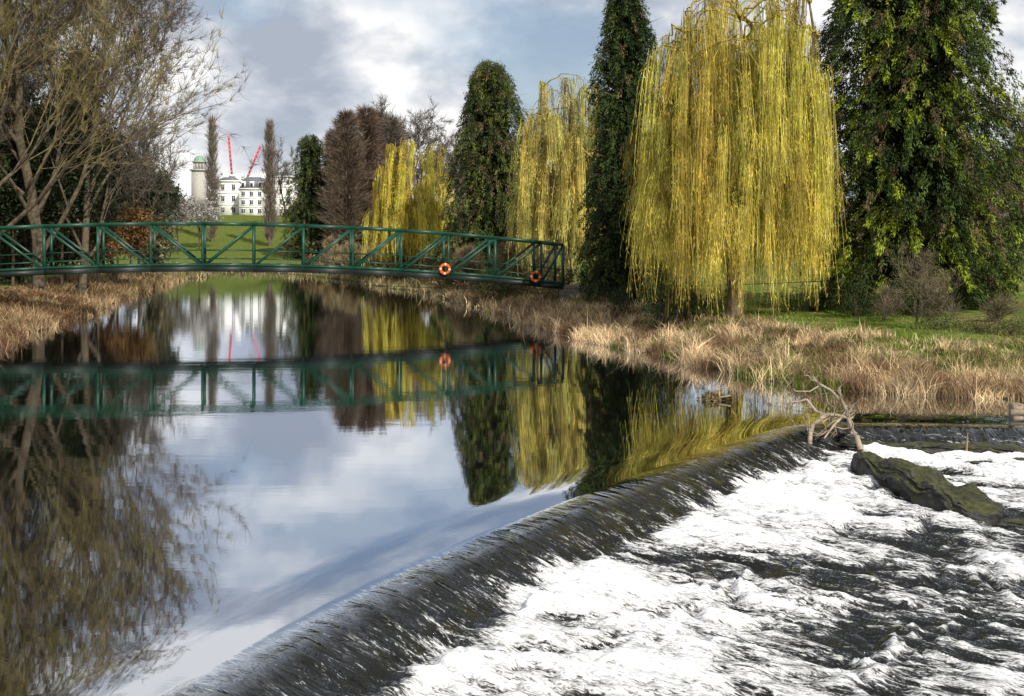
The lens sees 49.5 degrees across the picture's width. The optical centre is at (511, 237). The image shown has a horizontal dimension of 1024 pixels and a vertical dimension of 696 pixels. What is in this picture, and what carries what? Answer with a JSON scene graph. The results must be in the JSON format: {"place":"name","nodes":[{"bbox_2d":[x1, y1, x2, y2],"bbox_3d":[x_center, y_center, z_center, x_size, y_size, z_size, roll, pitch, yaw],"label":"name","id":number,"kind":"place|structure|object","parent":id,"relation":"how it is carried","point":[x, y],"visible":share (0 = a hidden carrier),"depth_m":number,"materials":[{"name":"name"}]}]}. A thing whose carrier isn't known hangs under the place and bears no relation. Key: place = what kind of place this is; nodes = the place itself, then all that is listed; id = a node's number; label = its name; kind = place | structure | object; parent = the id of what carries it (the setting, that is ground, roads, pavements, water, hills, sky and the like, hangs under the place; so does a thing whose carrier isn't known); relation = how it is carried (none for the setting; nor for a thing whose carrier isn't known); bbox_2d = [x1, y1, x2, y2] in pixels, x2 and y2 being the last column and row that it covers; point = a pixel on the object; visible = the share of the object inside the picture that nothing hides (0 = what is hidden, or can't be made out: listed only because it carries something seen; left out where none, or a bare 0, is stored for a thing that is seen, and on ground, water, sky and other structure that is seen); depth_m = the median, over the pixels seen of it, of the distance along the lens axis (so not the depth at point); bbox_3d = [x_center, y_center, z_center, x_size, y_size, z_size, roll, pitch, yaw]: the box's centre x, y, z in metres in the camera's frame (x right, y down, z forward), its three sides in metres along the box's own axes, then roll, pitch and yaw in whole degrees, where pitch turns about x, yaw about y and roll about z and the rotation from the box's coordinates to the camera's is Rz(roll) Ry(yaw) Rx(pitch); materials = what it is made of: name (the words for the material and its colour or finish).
{"place":"outdoors","nodes":[
{"label":"outdoors","id":0,"kind":"place"},
{"bbox_2d":[0,272,1023,695],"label":"river water","id":1,"kind":"structure","parent":0,"point":[246,484],"depth_m":20.56,"materials":[{"name":"grey liquid"}]},
{"bbox_2d":[696,389,730,401],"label":"debris clump","id":2,"kind":"object","parent":1,"relation":"in","point":[712,396],"visible":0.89,"depth_m":34.17,"materials":[{"name":"beige plant"}]},
{"bbox_2d":[760,362,865,450],"bbox_3d":[7.860,4.349,28.947,2.513,2.152,1.631,0,0,0],"label":"driftwood branch","id":3,"kind":"object","parent":1,"relation":"in","point":[850,427],"visible":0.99,"depth_m":28.82,"materials":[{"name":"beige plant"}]},
{"bbox_2d":[850,451,1003,524],"bbox_3d":[8.720,5.562,24.162,1.361,1.220,5.022,0,0,-14],"label":"mossy stone ledge","id":4,"kind":"object","parent":1,"relation":"in","point":[924,486],"visible":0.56,"depth_m":23.30,"materials":[{"name":"green stone"}]},
{"bbox_2d":[965,457,1023,464],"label":"wet rock","id":5,"kind":"object","parent":1,"relation":"in","point":[985,461],"visible":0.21,"depth_m":27.21,"materials":[{"name":"stone"}]},
{"bbox_2d":[997,518,1023,527],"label":"mossy stone ledge","id":6,"kind":"object","parent":1,"relation":"in","point":[1018,522],"visible":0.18,"depth_m":21.77,"materials":[{"name":"green stone"}]},
{"bbox_2d":[1008,402,1023,417],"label":"wooden post","id":7,"kind":"object","parent":1,"relation":"in","point":[1015,409],"visible":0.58,"depth_m":30.82,"materials":[{"name":"brown wood"}]},
{"bbox_2d":[0,215,1023,399],"bbox_3d":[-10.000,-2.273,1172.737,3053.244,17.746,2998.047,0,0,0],"label":"ground","id":8,"kind":"structure","parent":0,"point":[188,238],"depth_m":71.12,"materials":[{"name":"green plant"}]},
{"bbox_2d":[0,112,13,207],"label":"ivy covered tree","id":9,"kind":"object","parent":8,"relation":"on","point":[5,165],"visible":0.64,"depth_m":80.42,"materials":[{"name":"green plant"}]},
{"bbox_2d":[0,219,60,283],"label":"brown shrub","id":10,"kind":"object","parent":8,"relation":"on","point":[18,279],"visible":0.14,"depth_m":91.17,"materials":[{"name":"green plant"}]},
{"bbox_2d":[0,147,80,284],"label":"ivy covered tree","id":11,"kind":"object","parent":8,"relation":"on","point":[25,241],"visible":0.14,"depth_m":89.52,"materials":[{"name":"green plant"}]},
{"bbox_2d":[0,83,85,286],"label":"ivy covered tree","id":12,"kind":"object","parent":8,"relation":"on","point":[13,198],"visible":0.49,"depth_m":85.17,"materials":[{"name":"green plant"}]},
{"bbox_2d":[16,70,117,288],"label":"ivy covered tree","id":13,"kind":"object","parent":8,"relation":"on","point":[74,209],"visible":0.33,"depth_m":89.49,"materials":[{"name":"green plant"}]},
{"bbox_2d":[0,52,139,284],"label":"bare tree","id":14,"kind":"object","parent":8,"relation":"on","point":[114,276],"visible":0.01,"depth_m":105.75,"materials":[{"name":"brown plant"}]},
{"bbox_2d":[47,219,95,281],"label":"brown shrub","id":15,"kind":"object","parent":8,"relation":"on","point":[72,256],"visible":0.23,"depth_m":95.62,"materials":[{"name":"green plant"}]},
{"bbox_2d":[55,33,107,257],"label":"ivy covered tree","id":16,"kind":"object","parent":8,"relation":"on","point":[102,97],"visible":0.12,"depth_m":91.61,"materials":[{"name":"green plant"}]},
{"bbox_2d":[0,0,168,278],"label":"bare tree","id":17,"kind":"object","parent":8,"relation":"on","point":[29,82],"visible":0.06,"depth_m":99.77,"materials":[{"name":"brown plant"}]},
{"bbox_2d":[0,272,186,350],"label":"dead bracken","id":18,"kind":"object","parent":8,"relation":"on","point":[75,308],"visible":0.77,"depth_m":75.70,"materials":[{"name":"brown plant"}]},
{"bbox_2d":[77,212,129,264],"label":"brown shrub","id":19,"kind":"object","parent":8,"relation":"on","point":[110,243],"visible":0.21,"depth_m":99.65,"materials":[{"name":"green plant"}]},
{"bbox_2d":[76,112,138,284],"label":"ivy covered tree","id":20,"kind":"object","parent":8,"relation":"on","point":[113,211],"visible":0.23,"depth_m":97.66,"materials":[{"name":"green plant"}]},
{"bbox_2d":[0,0,236,236],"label":"bare tree","id":21,"kind":"object","parent":8,"relation":"on","point":[55,177],"visible":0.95,"depth_m":74.19,"materials":[{"name":"brown plant"}]},
{"bbox_2d":[100,174,143,263],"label":"evergreen shrub","id":22,"kind":"object","parent":8,"relation":"on","point":[128,200],"visible":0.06,"depth_m":121.74,"materials":[{"name":"green plant"}]},
{"bbox_2d":[0,0,249,293],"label":"bare tree","id":23,"kind":"object","parent":8,"relation":"on","point":[84,243],"visible":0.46,"depth_m":91.66,"materials":[{"name":"brown plant"}]},
{"bbox_2d":[0,0,250,291],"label":"bare tree","id":24,"kind":"object","parent":8,"relation":"on","point":[33,214],"visible":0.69,"depth_m":82.35,"materials":[{"name":"brown plant"}]},
{"bbox_2d":[107,200,163,285],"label":"brown shrub","id":25,"kind":"object","parent":8,"relation":"on","point":[138,236],"visible":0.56,"depth_m":103.40,"materials":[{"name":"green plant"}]},
{"bbox_2d":[93,106,198,279],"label":"bare tree","id":26,"kind":"object","parent":8,"relation":"on","point":[152,175],"visible":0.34,"depth_m":117.96,"materials":[{"name":"brown plant"}]},
{"bbox_2d":[125,149,175,263],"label":"evergreen shrub","id":27,"kind":"object","parent":8,"relation":"on","point":[153,194],"visible":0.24,"depth_m":127.66,"materials":[{"name":"green plant"}]},
{"bbox_2d":[141,215,179,279],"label":"brown shrub","id":28,"kind":"object","parent":8,"relation":"on","point":[163,243],"visible":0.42,"depth_m":119.60,"materials":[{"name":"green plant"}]},
{"bbox_2d":[154,169,183,273],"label":"evergreen shrub","id":29,"kind":"object","parent":8,"relation":"on","point":[176,191],"visible":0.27,"depth_m":133.99,"materials":[{"name":"green plant"}]},
{"bbox_2d":[165,195,194,254],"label":"blossom shrub","id":30,"kind":"object","parent":8,"relation":"on","point":[183,208],"visible":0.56,"depth_m":189.92,"materials":[{"name":"white plant"}]},
{"bbox_2d":[170,194,226,248],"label":"blossom shrub","id":31,"kind":"object","parent":8,"relation":"on","point":[208,207],"visible":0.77,"depth_m":199.58,"materials":[{"name":"white plant"}]},
{"bbox_2d":[190,156,208,214],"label":"cupola tower","id":32,"kind":"structure","parent":8,"relation":"on","point":[198,178],"depth_m":340.00,"materials":[{"name":"stone"}]},
{"bbox_2d":[202,114,223,241],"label":"poplar tree","id":33,"kind":"object","parent":8,"relation":"on","point":[214,180],"visible":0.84,"depth_m":214.75,"materials":[{"name":"brown plant"}]},
{"bbox_2d":[221,136,234,176],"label":"tower crane","id":34,"kind":"object","parent":8,"relation":"on","point":[230,175],"visible":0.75,"depth_m":399.70,"materials":[{"name":"red metal"}]},
{"bbox_2d":[189,172,298,214],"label":"white mansion","id":35,"kind":"structure","parent":8,"relation":"on","point":[238,195],"depth_m":321.94,"materials":[{"name":"paint"}]},
{"bbox_2d":[207,180,287,213],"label":"windows","id":36,"kind":"structure","parent":35,"relation":"in","point":[251,184],"depth_m":321.94,"materials":[{"name":"grey glass"}]},
{"bbox_2d":[241,146,260,178],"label":"tower crane","id":37,"kind":"object","parent":8,"relation":"on","point":[254,160],"visible":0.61,"depth_m":404.70,"materials":[{"name":"red metal"}]},
{"bbox_2d":[259,117,283,245],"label":"poplar tree","id":38,"kind":"object","parent":8,"relation":"on","point":[269,206],"visible":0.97,"depth_m":204.63,"materials":[{"name":"brown plant"}]},
{"bbox_2d":[245,136,302,223],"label":"bare tree","id":39,"kind":"object","parent":8,"relation":"on","point":[285,171],"visible":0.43,"depth_m":244.90,"materials":[{"name":"brown plant"}]},
{"bbox_2d":[69,261,482,297],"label":"bank grass","id":40,"kind":"structure","parent":8,"relation":"on","point":[368,280],"depth_m":115.53,"materials":[{"name":"plant"}]},
{"bbox_2d":[0,222,597,301],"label":"footbridge","id":41,"kind":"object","parent":8,"relation":"on","point":[563,290],"visible":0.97,"depth_m":70.71,"materials":[{"name":"green paint"}]},
{"bbox_2d":[439,260,450,274],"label":"lifebuoy","id":42,"kind":"object","parent":41,"relation":"attached to","point":[444,264],"visible":1,"depth_m":72.10,"materials":[{"name":"orange plastic"}]},
{"bbox_2d":[530,267,541,282],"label":"lifebuoy","id":43,"kind":"object","parent":41,"relation":"attached to","point":[535,272],"visible":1,"depth_m":73.32,"materials":[{"name":"orange plastic"}]},
{"bbox_2d":[273,133,338,258],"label":"cypress tree","id":44,"kind":"object","parent":8,"relation":"on","point":[308,174],"visible":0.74,"depth_m":178.62,"materials":[{"name":"green plant"}]},
{"bbox_2d":[321,128,350,236],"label":"larch tree","id":45,"kind":"object","parent":8,"relation":"on","point":[327,136],"visible":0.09,"depth_m":189.11,"materials":[{"name":"brown plant"}]},
{"bbox_2d":[310,108,375,244],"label":"larch tree","id":46,"kind":"object","parent":8,"relation":"on","point":[343,148],"visible":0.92,"depth_m":171.05,"materials":[{"name":"brown plant"}]},
{"bbox_2d":[335,103,392,246],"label":"larch tree","id":47,"kind":"object","parent":8,"relation":"on","point":[371,134],"visible":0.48,"depth_m":175.11,"materials":[{"name":"brown plant"}]},
{"bbox_2d":[349,109,390,208],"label":"larch tree","id":48,"kind":"object","parent":8,"relation":"on","point":[381,114],"visible":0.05,"depth_m":184.19,"materials":[{"name":"brown plant"}]},
{"bbox_2d":[366,113,416,241],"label":"larch tree","id":49,"kind":"object","parent":8,"relation":"on","point":[392,127],"visible":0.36,"depth_m":177.22,"materials":[{"name":"brown plant"}]},
{"bbox_2d":[361,111,455,199],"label":"bare tree","id":50,"kind":"object","parent":8,"relation":"on","point":[421,143],"visible":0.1,"depth_m":210.44,"materials":[{"name":"brown plant"}]},
{"bbox_2d":[361,138,456,267],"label":"weeping willow","id":51,"kind":"object","parent":8,"relation":"on","point":[400,210],"visible":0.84,"depth_m":119.90,"materials":[{"name":"yellow plant"}]},
{"bbox_2d":[355,92,464,206],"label":"bare tree","id":52,"kind":"object","parent":8,"relation":"on","point":[418,123],"visible":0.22,"depth_m":205.46,"materials":[{"name":"brown plant"}]},
{"bbox_2d":[429,58,543,281],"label":"cypress tree","id":53,"kind":"object","parent":8,"relation":"on","point":[485,162],"visible":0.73,"depth_m":104.12,"materials":[{"name":"green plant"}]},
{"bbox_2d":[29,126,1013,256],"bbox_3d":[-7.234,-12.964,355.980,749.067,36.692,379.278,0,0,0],"label":"distant trees","id":54,"kind":"object","parent":8,"relation":"on","point":[358,236],"visible":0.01,"depth_m":175.90,"materials":[{"name":"brown plant"}]},
{"bbox_2d":[299,235,748,308],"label":"riverside scrub","id":55,"kind":"object","parent":8,"relation":"on","point":[502,257],"visible":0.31,"depth_m":94.05,"materials":[{"name":"brown plant"}]},
{"bbox_2d":[504,73,613,283],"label":"weeping willow","id":56,"kind":"object","parent":8,"relation":"on","point":[543,195],"visible":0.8,"depth_m":82.31,"materials":[{"name":"yellow plant"}]},
{"bbox_2d":[356,281,821,288],"bbox_3d":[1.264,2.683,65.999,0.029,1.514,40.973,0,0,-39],"label":"path","id":57,"kind":"structure","parent":8,"relation":"on","point":[596,288],"depth_m":61.62,"materials":[{"name":"grey"}]},
{"bbox_2d":[603,289,636,318],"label":"ivy shrub","id":58,"kind":"object","parent":8,"relation":"on","point":[620,301],"visible":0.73,"depth_m":59.90,"materials":[{"name":"green plant"}]},
{"bbox_2d":[566,0,681,303],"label":"cypress tree","id":59,"kind":"object","parent":8,"relation":"on","point":[620,62],"visible":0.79,"depth_m":67.03,"materials":[{"name":"green plant"}]},
{"bbox_2d":[631,255,683,334],"bbox_3d":[7.052,2.810,52.884,2.451,4.394,2.462,0,0,28],"label":"ivy shrub","id":60,"kind":"object","parent":8,"relation":"on","point":[657,305],"visible":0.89,"depth_m":52.84,"materials":[{"name":"green plant"}]},
{"bbox_2d":[654,286,716,322],"bbox_3d":[8.268,3.466,54.814,3.373,2.458,3.854,0,0,41],"label":"ivy shrub","id":61,"kind":"object","parent":8,"relation":"on","point":[687,310],"visible":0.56,"depth_m":54.85,"materials":[{"name":"green plant"}]},
{"bbox_2d":[432,283,1023,399],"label":"dry reeds","id":62,"kind":"object","parent":8,"relation":"on","point":[731,343],"visible":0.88,"depth_m":42.06,"materials":[{"name":"beige plant"}]},
{"bbox_2d":[617,0,849,318],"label":"weeping willow","id":63,"kind":"object","parent":8,"relation":"on","point":[735,177],"visible":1,"depth_m":51.60,"materials":[{"name":"yellow plant"}]},
{"bbox_2d":[778,283,841,312],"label":"ivy shrub","id":64,"kind":"object","parent":8,"relation":"on","point":[812,298],"visible":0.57,"depth_m":55.76,"materials":[{"name":"green plant"}]},
{"bbox_2d":[827,268,880,317],"bbox_3d":[16.059,2.934,52.050,2.934,3.082,2.344,0,0,0],"label":"ivy shrub","id":65,"kind":"object","parent":8,"relation":"on","point":[854,310],"visible":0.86,"depth_m":51.78,"materials":[{"name":"green plant"}]},
{"bbox_2d":[867,281,909,321],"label":"bare shrub","id":66,"kind":"object","parent":8,"relation":"on","point":[884,295],"visible":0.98,"depth_m":48.79,"materials":[{"name":"brown plant"}]},
{"bbox_2d":[797,0,1023,311],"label":"cypress tree","id":67,"kind":"object","parent":8,"relation":"on","point":[910,151],"visible":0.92,"depth_m":54.59,"materials":[{"name":"green plant"}]},
{"bbox_2d":[876,234,947,326],"bbox_3d":[17.080,1.897,45.513,3.134,4.351,3.344,0,0,-16],"label":"bare shrub","id":68,"kind":"object","parent":8,"relation":"on","point":[922,264],"visible":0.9,"depth_m":45.84,"materials":[{"name":"brown plant"}]},
{"bbox_2d":[863,274,961,317],"bbox_3d":[18.688,2.939,52.016,4.877,2.511,3.734,0,0,-23],"label":"ivy shrub","id":69,"kind":"object","parent":8,"relation":"on","point":[908,310],"visible":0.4,"depth_m":51.78,"materials":[{"name":"green plant"}]},
{"bbox_2d":[913,264,969,328],"bbox_3d":[17.280,2.499,44.601,1.892,3.057,3.184,0,0,-25],"label":"bare shrub","id":70,"kind":"object","parent":8,"relation":"on","point":[941,282],"visible":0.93,"depth_m":44.52,"materials":[{"name":"brown plant"}]},
{"bbox_2d":[899,311,1002,334],"bbox_3d":[17.218,4.196,44.140,4.863,2.484,4.546,0,0,38],"label":"ivy shrub","id":71,"kind":"object","parent":8,"relation":"on","point":[944,325],"visible":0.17,"depth_m":44.06,"materials":[{"name":"green plant"}]},
{"bbox_2d":[965,432,967,449],"bbox_3d":[10.239,4.574,24.999,0.062,0.414,0.054,0,0,-36],"label":"stick","id":72,"kind":"object","parent":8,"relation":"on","point":[966,447],"visible":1,"depth_m":24.99,"materials":[{"name":"brown wood"}]},
{"bbox_2d":[946,251,1023,309],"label":"ivy shrub","id":73,"kind":"object","parent":8,"relation":"on","point":[988,299],"visible":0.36,"depth_m":54.52,"materials":[{"name":"green plant"}]},
{"bbox_2d":[952,312,1023,337],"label":"ivy shrub","id":74,"kind":"object","parent":8,"relation":"on","point":[1003,330],"visible":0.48,"depth_m":42.69,"materials":[{"name":"green plant"}]},
{"bbox_2d":[964,153,1023,256],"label":"bare tree","id":75,"kind":"object","parent":8,"relation":"on","point":[994,211],"visible":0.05,"depth_m":119.86,"materials":[{"name":"brown plant"}]},
{"bbox_2d":[977,289,1023,321],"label":"bare shrub","id":76,"kind":"object","parent":8,"relation":"on","point":[1002,309],"visible":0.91,"depth_m":46.81,"materials":[{"name":"brown plant"}]},
{"bbox_2d":[986,103,1023,221],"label":"bare tree","id":77,"kind":"object","parent":8,"relation":"on","point":[1018,148],"visible":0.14,"depth_m":104.36,"materials":[{"name":"brown plant"}]},
{"bbox_2d":[999,135,1023,248],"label":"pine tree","id":78,"kind":"object","parent":8,"relation":"on","point":[1012,185],"visible":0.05,"depth_m":169.56,"materials":[{"name":"green plant"}]},
{"bbox_2d":[0,0,1023,214],"label":"sky","id":79,"kind":"structure","parent":0,"point":[308,60],"materials":[{"name":"grey"}]},
{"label":"weir","id":80,"kind":"object","parent":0,"visible":0},
{"bbox_2d":[812,428,846,442],"bbox_3d":[8.206,5.267,29.187,1.010,0.444,0.930,0,0,-34],"label":"wet rock","id":81,"kind":"object","parent":80,"relation":"on","point":[839,436],"visible":0.39,"depth_m":28.94,"materials":[{"name":"stone"}]},
{"bbox_2d":[834,440,1023,453],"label":"mossy stone ledge","id":82,"kind":"object","parent":80,"relation":"on","point":[936,447],"visible":0.49,"depth_m":28.46,"materials":[{"name":"green stone"}]}
]}

